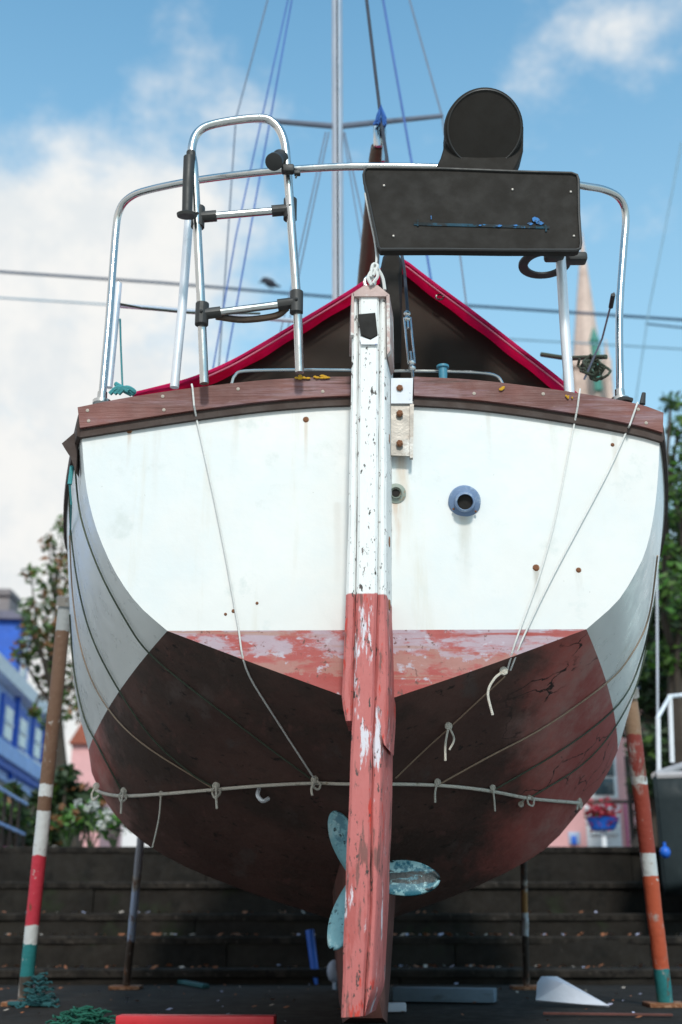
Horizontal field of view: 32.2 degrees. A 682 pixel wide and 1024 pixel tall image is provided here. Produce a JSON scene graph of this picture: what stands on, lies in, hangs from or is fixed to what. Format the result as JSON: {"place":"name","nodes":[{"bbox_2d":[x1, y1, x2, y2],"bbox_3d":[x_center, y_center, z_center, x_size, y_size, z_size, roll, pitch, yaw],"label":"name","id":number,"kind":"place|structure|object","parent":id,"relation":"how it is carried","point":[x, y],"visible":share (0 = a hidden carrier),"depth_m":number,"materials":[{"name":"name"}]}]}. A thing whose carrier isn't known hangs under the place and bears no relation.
{"place":"outdoors","nodes":[
{"label":"outdoors","id":0,"kind":"place"},
{"bbox_2d":[0,589,47,806],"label":"blue house","id":1,"kind":"structure","parent":0,"point":[22,735],"depth_m":35.20,"materials":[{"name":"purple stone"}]},
{"bbox_2d":[0,692,15,744],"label":"window","id":2,"kind":"structure","parent":1,"relation":"in","point":[7,705],"depth_m":33.09,"materials":[{"name":"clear glass"}]},
{"bbox_2d":[17,707,29,757],"bbox_3d":[-9.534,6.627,35.383,0.217,1.394,1.850,1,-19,-4],"label":"window","id":3,"kind":"structure","parent":1,"relation":"in","point":[23,722],"depth_m":35.35,"materials":[{"name":"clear glass"}]},
{"bbox_2d":[28,717,42,765],"bbox_3d":[-9.708,7.390,37.775,0.217,1.473,1.850,1,-19,-4],"label":"window","id":4,"kind":"structure","parent":1,"relation":"in","point":[35,740],"depth_m":37.37,"materials":[{"name":"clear glass"}]},
{"bbox_2d":[0,984,681,1023],"bbox_3d":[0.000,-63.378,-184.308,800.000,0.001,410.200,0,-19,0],"label":"ground","id":5,"kind":"structure","parent":0,"point":[316,1004],"depth_m":6.23,"materials":[{"name":"grey asphalt"}]},
{"bbox_2d":[7,1001,54,1005],"bbox_3d":[-1.604,2.546,6.117,0.250,0.020,0.050,-5,-20,13],"label":"batten","id":6,"kind":"object","parent":5,"relation":"on","point":[33,1003],"visible":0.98,"depth_m":6.09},
{"bbox_2d":[1,596,69,1006],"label":"prop leg","id":7,"kind":"object","parent":5,"relation":"on","point":[42,827],"visible":0.94,"depth_m":6.24,"materials":[{"name":"paint"}]},
{"bbox_2d":[11,972,59,1007],"bbox_3d":[-1.593,2.492,6.161,0.265,0.172,0.281,4,-20,-12],"label":"net heap","id":8,"kind":"object","parent":5,"relation":"on","point":[42,997],"visible":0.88,"depth_m":6.14,"materials":[{"name":"teal fabric"}]},
{"bbox_2d":[45,1005,115,1023],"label":"net heap","id":9,"kind":"object","parent":5,"relation":"on","point":[84,1015],"visible":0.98,"depth_m":5.01,"materials":[{"name":"green fabric"}]},
{"bbox_2d":[108,837,143,989],"bbox_3d":[-1.360,2.508,7.558,0.220,1.076,0.916,2,-19,-7],"label":"prop leg","id":10,"kind":"object","parent":5,"relation":"on","point":[126,985],"visible":0.88,"depth_m":7.54,"materials":[{"name":"paint"}]},
{"bbox_2d":[177,980,209,987],"bbox_3d":[-1.089,3.268,8.209,0.050,0.025,1.143,7,-20,-20],"label":"batten","id":11,"kind":"object","parent":5,"relation":"on","point":[194,984],"visible":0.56,"depth_m":7.93,"materials":[{"name":"teal wood"}]},
{"bbox_2d":[116,1014,276,1023],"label":"fender tube","id":12,"kind":"object","parent":5,"relation":"on","point":[192,1019],"visible":1,"depth_m":4.80,"materials":[{"name":"red plastic"}]},
{"bbox_2d":[306,929,318,984],"bbox_3d":[-0.203,3.151,8.371,0.115,0.368,0.060,-18,-26,41],"label":"blue tube","id":13,"kind":"object","parent":5,"relation":"on","point":[311,943],"visible":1,"depth_m":8.36,"materials":[{"name":"plastic"}]},
{"bbox_2d":[327,960,336,988],"bbox_3d":[-0.044,3.026,7.730,0.098,0.180,0.090,0,-19,0],"label":"float","id":14,"kind":"object","parent":5,"relation":"on","point":[331,972],"visible":0.73,"depth_m":7.70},
{"bbox_2d":[0,847,681,984],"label":"stone steps","id":15,"kind":"structure","parent":5,"relation":"on","point":[566,886],"depth_m":9.66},
{"bbox_2d":[651,575,681,895],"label":"moored boat","id":16,"kind":"object","parent":15,"relation":"on","point":[667,783],"visible":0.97,"depth_m":9.44,"materials":[{"name":"white wood"}]},
{"bbox_2d":[660,842,670,857],"bbox_3d":[2.484,2.594,9.058,0.082,0.121,0.082,0,-19,0],"label":"buoy","id":17,"kind":"object","parent":16,"relation":"hanging from","point":[665,851],"visible":1,"depth_m":9.03,"materials":[{"name":"blue plastic"}]},
{"bbox_2d":[0,910,681,1020],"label":"leaf litter","id":18,"kind":"object","parent":5,"relation":"on","point":[426,965],"visible":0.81,"depth_m":8.61,"materials":[{"name":"plant"}]},
{"bbox_2d":[62,0,667,1022],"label":"sailing boat","id":19,"kind":"object","parent":5,"relation":"on","point":[386,534],"visible":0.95,"depth_m":3.98,"materials":[{"name":"white wood"}]},
{"bbox_2d":[69,614,120,790],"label":"lashing line","id":20,"kind":"object","parent":19,"relation":"attached to","point":[104,758],"visible":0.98,"depth_m":5.03,"materials":[{"name":"grey fabric"}]},
{"bbox_2d":[91,782,99,800],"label":"rope end","id":21,"kind":"object","parent":19,"relation":"hanging from","point":[96,785],"visible":1,"depth_m":5.07,"materials":[{"name":"beige fabric"}]},
{"bbox_2d":[118,787,126,813],"bbox_3d":[-0.890,1.180,4.833,0.036,0.112,0.060,8,-21,-22],"label":"rope end","id":22,"kind":"object","parent":19,"relation":"hanging from","point":[123,791],"visible":1,"depth_m":4.83,"materials":[{"name":"beige fabric"}]},
{"bbox_2d":[69,535,210,787],"bbox_3d":[-0.777,0.579,4.547,0.586,0.940,0.279,0,-19,0],"label":"lashing line","id":23,"kind":"object","parent":19,"relation":"attached to","point":[93,682],"visible":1,"depth_m":4.61,"materials":[{"name":"grey fabric"}]},
{"bbox_2d":[69,496,211,786],"bbox_3d":[-0.772,0.479,4.470,0.635,1.075,0.082,11,-22,-28],"label":"lashing line","id":24,"kind":"object","parent":19,"relation":"attached to","point":[159,746],"visible":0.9,"depth_m":4.40,"materials":[{"name":"grey fabric"}]},
{"bbox_2d":[152,791,161,847],"bbox_3d":[-0.716,1.198,4.607,0.039,0.216,0.016,11,-22,-29],"label":"rope end","id":25,"kind":"object","parent":19,"relation":"hanging from","point":[158,820],"visible":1,"depth_m":4.60,"materials":[{"name":"beige fabric"}]},
{"bbox_2d":[74,468,309,778],"bbox_3d":[-0.503,0.367,4.101,0.896,1.049,0.132,7,-20,-20],"label":"lashing line","id":26,"kind":"object","parent":19,"relation":"attached to","point":[202,697],"visible":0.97,"depth_m":4.00,"materials":[{"name":"grey fabric"}]},
{"bbox_2d":[211,782,220,808],"bbox_3d":[-0.457,1.048,4.365,0.032,0.103,0.063,10,-22,-27],"label":"rope end","id":27,"kind":"object","parent":19,"relation":"hanging from","point":[215,786],"visible":1,"depth_m":4.36,"materials":[{"name":"beige fabric"}]},
{"bbox_2d":[177,114,303,384],"bbox_3d":[-0.346,-0.946,4.080,0.444,1.046,0.162,0,-19,0],"label":"boarding ladder","id":28,"kind":"object","parent":19,"relation":"attached to","point":[196,213],"visible":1,"depth_m":4.10,"materials":[{"name":"silver metal"}]},
{"bbox_2d":[191,384,314,778],"bbox_3d":[-0.251,0.233,4.032,0.146,1.259,0.702,-14,-23,35],"label":"lashing line","id":29,"kind":"object","parent":19,"relation":"attached to","point":[284,732],"visible":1,"depth_m":3.90,"materials":[{"name":"grey fabric"}]},
{"bbox_2d":[310,776,320,795],"bbox_3d":[-0.097,0.951,4.104,0.037,0.075,0.058,-13,-23,33],"label":"rope end","id":30,"kind":"object","parent":19,"relation":"attached to","point":[314,781],"visible":1,"depth_m":4.10,"materials":[{"name":"grey fabric"}]},
{"bbox_2d":[95,782,582,804],"bbox_3d":[-0.027,1.072,4.612,2.110,0.114,1.158,0,-19,0],"label":"girth rope","id":31,"kind":"object","parent":19,"relation":"on","point":[336,784],"visible":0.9,"depth_m":4.36,"materials":[{"name":"beige fabric"}]},
{"bbox_2d":[134,260,576,395],"bbox_3d":[0.056,-0.169,6.012,1.712,0.741,3.030,0,-19,0],"label":"boat tent","id":32,"kind":"object","parent":19,"relation":"on","point":[452,332],"visible":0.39,"depth_m":4.65,"materials":[{"name":"fabric"}]},
{"bbox_2d":[366,262,385,290],"bbox_3d":[0.120,-0.801,4.002,0.067,0.102,0.030,0,-19,0],"label":"knotted rope","id":33,"kind":"object","parent":19,"relation":"attached to","point":[374,269],"visible":1,"depth_m":4.00,"materials":[{"name":"white fabric"}]},
{"bbox_2d":[380,256,401,377],"bbox_3d":[0.194,-0.751,4.530,0.084,0.526,0.140,0,-19,0],"label":"rolled canvas","id":34,"kind":"object","parent":19,"relation":"on","point":[391,268],"visible":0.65,"depth_m":4.49,"materials":[{"name":"fabric"}]},
{"bbox_2d":[434,778,440,802],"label":"rope end","id":35,"kind":"object","parent":19,"relation":"hanging from","point":[437,781],"visible":1,"depth_m":4.18,"materials":[{"name":"grey fabric"}]},
{"bbox_2d":[444,722,451,760],"bbox_3d":[0.351,0.758,3.900,0.036,0.130,0.019,11,-22,-29],"label":"rope end","id":36,"kind":"object","parent":19,"relation":"hanging from","point":[448,727],"visible":1,"depth_m":3.90,"materials":[{"name":"beige fabric"}]},
{"bbox_2d":[395,676,504,778],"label":"lashing line","id":37,"kind":"object","parent":19,"relation":"attached to","point":[436,739],"visible":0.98,"depth_m":3.94,"materials":[{"name":"beige fabric"}]},
{"bbox_2d":[448,723,454,749],"bbox_3d":[0.361,0.742,3.905,0.026,0.094,0.026,9,-21,-23],"label":"rope end","id":38,"kind":"object","parent":19,"relation":"hanging from","point":[453,736],"visible":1,"depth_m":3.90,"materials":[{"name":"beige fabric"}]},
{"bbox_2d":[362,87,586,278],"bbox_3d":[0.519,-1.166,4.188,0.848,0.616,0.372,9,-21,-24],"label":"stern board","id":39,"kind":"object","parent":19,"relation":"attached to","point":[475,192],"visible":0.98,"depth_m":4.11,"materials":[{"name":"black plastic"}]},
{"bbox_2d":[364,193,377,262],"bbox_3d":[0.108,-0.943,4.077,0.025,0.349,0.063,-15,-24,36],"label":"tie cord","id":40,"kind":"object","parent":39,"relation":"attached to","point":[375,246],"visible":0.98,"depth_m":4.10,"materials":[{"name":"white fabric"}]},
{"bbox_2d":[490,784,495,811],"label":"rope end","id":41,"kind":"object","parent":19,"relation":"hanging from","point":[492,788],"visible":1,"depth_m":4.36,"materials":[{"name":"beige fabric"}]},
{"bbox_2d":[487,666,507,715],"bbox_3d":[0.497,0.568,3.746,0.075,0.160,0.020,8,-21,-21],"label":"rope end","id":42,"kind":"object","parent":19,"relation":"hanging from","point":[504,670],"visible":1,"depth_m":3.75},
{"bbox_2d":[518,795,534,806],"bbox_3d":[0.719,1.118,4.572,0.043,0.048,0.064,10,-21,-27],"label":"rope end","id":43,"kind":"object","parent":19,"relation":"attached to","point":[520,803],"visible":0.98,"depth_m":4.57,"materials":[{"name":"beige fabric"}]},
{"bbox_2d":[507,388,580,668],"bbox_3d":[0.669,0.040,3.887,0.298,0.953,0.057,-4,-20,12],"label":"lashing line","id":44,"kind":"object","parent":19,"relation":"attached to","point":[534,590],"visible":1,"depth_m":3.88,"materials":[{"name":"white fabric"}]},
{"bbox_2d":[441,555,657,783],"bbox_3d":[0.763,0.582,4.281,0.831,0.786,0.348,0,-19,0],"label":"lashing line","id":45,"kind":"object","parent":19,"relation":"attached to","point":[562,715],"visible":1,"depth_m":4.24,"materials":[{"name":"fabric"}]},
{"bbox_2d":[510,402,637,670],"bbox_3d":[0.771,0.063,3.878,0.475,0.902,0.064,-3,-19,8],"label":"lashing line","id":46,"kind":"object","parent":19,"relation":"attached to","point":[577,529],"visible":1,"depth_m":3.87,"materials":[{"name":"grey fabric"}]},
{"bbox_2d":[495,607,653,789],"bbox_3d":[0.898,0.737,4.611,0.672,0.708,0.241,1,-19,-4],"label":"lashing line","id":47,"kind":"object","parent":19,"relation":"attached to","point":[605,717],"visible":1,"depth_m":4.56,"materials":[{"name":"grey fabric"}]},
{"bbox_2d":[576,798,582,809],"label":"rope end","id":48,"kind":"object","parent":19,"relation":"attached to","point":[581,805],"visible":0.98,"depth_m":4.98,"materials":[{"name":"beige fabric"}]},
{"bbox_2d":[532,650,646,795],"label":"lashing line","id":49,"kind":"object","parent":19,"relation":"attached to","point":[583,763],"visible":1,"depth_m":4.77,"materials":[{"name":"grey fabric"}]},
{"bbox_2d":[388,1002,405,1011],"bbox_3d":[0.233,2.400,5.727,0.164,0.040,0.070,0,-19,0],"label":"plank","id":50,"kind":"object","parent":5,"relation":"on","point":[396,1006],"visible":0.53,"depth_m":5.70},
{"bbox_2d":[392,987,496,1002],"bbox_3d":[0.566,2.635,6.451,0.554,0.070,0.140,-5,-20,13],"label":"plank","id":51,"kind":"object","parent":5,"relation":"on","point":[448,994],"visible":1,"depth_m":6.39,"materials":[{"name":"grey wood"}]},
{"bbox_2d":[509,861,536,989],"bbox_3d":[1.205,2.530,7.551,0.216,1.024,0.885,0,-19,0],"label":"prop leg","id":52,"kind":"object","parent":5,"relation":"on","point":[526,985],"visible":0.77,"depth_m":7.56,"materials":[{"name":"paint"}]},
{"bbox_2d":[536,976,608,1006],"bbox_3d":[1.191,2.486,6.125,0.372,0.142,0.133,-2,-19,5],"label":"crumpled sheet","id":53,"kind":"object","parent":5,"relation":"on","point":[555,989],"visible":1,"depth_m":6.07,"materials":[{"name":"white plastic"}]},
{"bbox_2d":[543,1012,672,1015],"bbox_3d":[1.237,2.332,5.488,0.591,0.012,0.030,-3,-19,9],"label":"batten","id":54,"kind":"object","parent":5,"relation":"on","point":[607,1014],"visible":1,"depth_m":5.47,"materials":[{"name":"brown wood"}]},
{"bbox_2d":[625,687,681,1007],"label":"prop leg","id":55,"kind":"object","parent":5,"relation":"on","point":[651,884],"visible":0.94,"depth_m":6.12,"materials":[{"name":"paint"},{"name":"bare weathered wood"}]},
{"bbox_2d":[0,270,681,320],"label":"overhead wire","id":56,"kind":"object","parent":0,"point":[325,296],"visible":0.86,"depth_m":24.69,"materials":[{"name":"black metal"}]},
{"bbox_2d":[258,277,280,289],"bbox_3d":[-1.498,-4.788,24.770,0.475,0.291,0.178,0,-19,0],"label":"bird","id":57,"kind":"object","parent":56,"relation":"on","point":[268,282],"visible":1,"depth_m":24.72},
{"bbox_2d":[0,297,681,349],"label":"overhead wire","id":58,"kind":"object","parent":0,"point":[509,338],"visible":0.29,"depth_m":28.07,"materials":[{"name":"black metal"}]},
{"bbox_2d":[0,0,681,846],"label":"sky","id":59,"kind":"structure","parent":0,"point":[102,101],"materials":[{"name":"blue"}]},
{"bbox_2d":[572,234,613,397],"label":"church","id":60,"kind":"structure","parent":0,"point":[585,330],"depth_m":101.76,"materials":[{"name":"beige stone"}]},
{"bbox_2d":[548,625,655,846],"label":"pink house","id":61,"kind":"structure","parent":0,"point":[576,832],"depth_m":17.92,"materials":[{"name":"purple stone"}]},
{"bbox_2d":[568,832,580,844],"bbox_3d":[3.523,4.923,17.833,0.178,0.185,0.065,0,-19,0],"label":"window","id":62,"kind":"structure","parent":61,"relation":"in","point":[573,837],"depth_m":17.82,"materials":[{"name":"blue glass"}]},
{"bbox_2d":[585,805,621,846],"bbox_3d":[3.974,4.767,17.883,0.525,0.647,0.092,0,-19,0],"label":"door","id":63,"kind":"structure","parent":61,"relation":"in","point":[614,838],"depth_m":17.82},
{"bbox_2d":[591,758,617,798],"bbox_3d":[4.030,4.043,18.138,0.408,0.701,0.065,0,-19,0],"label":"window","id":64,"kind":"structure","parent":61,"relation":"in","point":[609,787],"depth_m":18.05,"materials":[{"name":"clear glass"}]},
{"bbox_2d":[635,141,681,402],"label":"overhead wire","id":65,"kind":"object","parent":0,"point":[656,272],"visible":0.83,"depth_m":19.11,"materials":[{"name":"grey metal"}]},
{"bbox_2d":[645,323,681,328],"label":"overhead wire","id":66,"kind":"object","parent":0,"point":[664,325],"visible":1,"depth_m":22.55,"materials":[{"name":"grey metal"}]},
{"label":"street","id":67,"kind":"structure","parent":0,"visible":0},
{"bbox_2d":[0,787,27,846],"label":"street railing","id":68,"kind":"object","parent":67,"relation":"on","point":[9,827],"visible":0.75,"depth_m":14.46,"materials":[{"name":"blue metal"}]},
{"bbox_2d":[0,780,38,846],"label":"dark shrub","id":69,"kind":"object","parent":67,"relation":"on","point":[16,789],"visible":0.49,"depth_m":15.59,"materials":[{"name":"green plant"}]},
{"bbox_2d":[8,514,81,846],"bbox_3d":[-5.377,3.347,22.222,1.821,6.934,2.011,7,-20,-20],"label":"autumn tree","id":70,"kind":"object","parent":67,"relation":"on","point":[32,630],"visible":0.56,"depth_m":22.33,"materials":[{"name":"green plant"}]},
{"bbox_2d":[27,763,106,846],"bbox_3d":[-4.147,4.481,17.267,1.371,1.569,1.475,7,-20,-20],"label":"dark shrub","id":71,"kind":"object","parent":67,"relation":"on","point":[68,790],"visible":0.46,"depth_m":17.21,"materials":[{"name":"green plant"}]},
{"bbox_2d":[50,803,84,846],"bbox_3d":[-2.742,3.175,11.884,0.337,0.475,0.359,0,-19,0],"label":"flowering plant","id":72,"kind":"object","parent":67,"relation":"on","point":[65,816],"visible":1,"depth_m":11.84,"materials":[{"name":"green plant"}]},
{"bbox_2d":[71,798,112,846],"bbox_3d":[-2.531,3.169,11.975,0.448,0.546,0.434,0,-19,0],"label":"flowering plant","id":73,"kind":"object","parent":67,"relation":"on","point":[91,826],"visible":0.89,"depth_m":11.92,"materials":[{"name":"green plant"}]},
{"bbox_2d":[69,724,121,846],"bbox_3d":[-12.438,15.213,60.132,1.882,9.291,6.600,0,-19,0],"label":"pink cottage","id":74,"kind":"structure","parent":67,"relation":"on","point":[80,758],"depth_m":58.01,"materials":[{"name":"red paint"}]},
{"bbox_2d":[97,808,131,846],"bbox_3d":[-2.245,3.175,11.805,0.368,0.428,0.345,0,-19,0],"label":"flowering plant","id":75,"kind":"object","parent":67,"relation":"on","point":[113,822],"visible":0.72,"depth_m":11.74,"materials":[{"name":"green plant"}]},
{"bbox_2d":[583,796,621,846],"bbox_3d":[3.252,3.920,14.639,0.507,0.862,0.467,0,-19,0],"label":"flower basket","id":76,"kind":"object","parent":67,"relation":"on","point":[603,819],"visible":0.98,"depth_m":14.58,"materials":[{"name":"blue plastic"}]},
{"bbox_2d":[586,756,636,845],"bbox_3d":[3.755,4.042,15.935,0.937,1.479,0.070,0,-19,0],"label":"garden railing","id":77,"kind":"object","parent":67,"relation":"on","point":[629,801],"visible":0.21,"depth_m":15.96,"materials":[{"name":"black metal"}]},
{"bbox_2d":[629,794,636,842],"bbox_3d":[4.450,4.550,16.973,0.623,1.224,0.910,-4,-20,11],"label":"dark shrub","id":78,"kind":"object","parent":67,"relation":"on","point":[634,816],"visible":0.01,"depth_m":17.10,"materials":[{"name":"green plant"}]},
{"bbox_2d":[621,556,672,846],"bbox_3d":[4.291,2.506,16.104,1.120,4.738,2.265,-5,-20,13],"label":"dark tree","id":79,"kind":"object","parent":67,"relation":"on","point":[646,699],"visible":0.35,"depth_m":15.64,"materials":[{"name":"green plant"}]},
{"bbox_2d":[643,390,681,765],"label":"leafy tree","id":80,"kind":"object","parent":67,"relation":"on","point":[670,591],"visible":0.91,"depth_m":15.25,"materials":[{"name":"green plant"}]}
]}

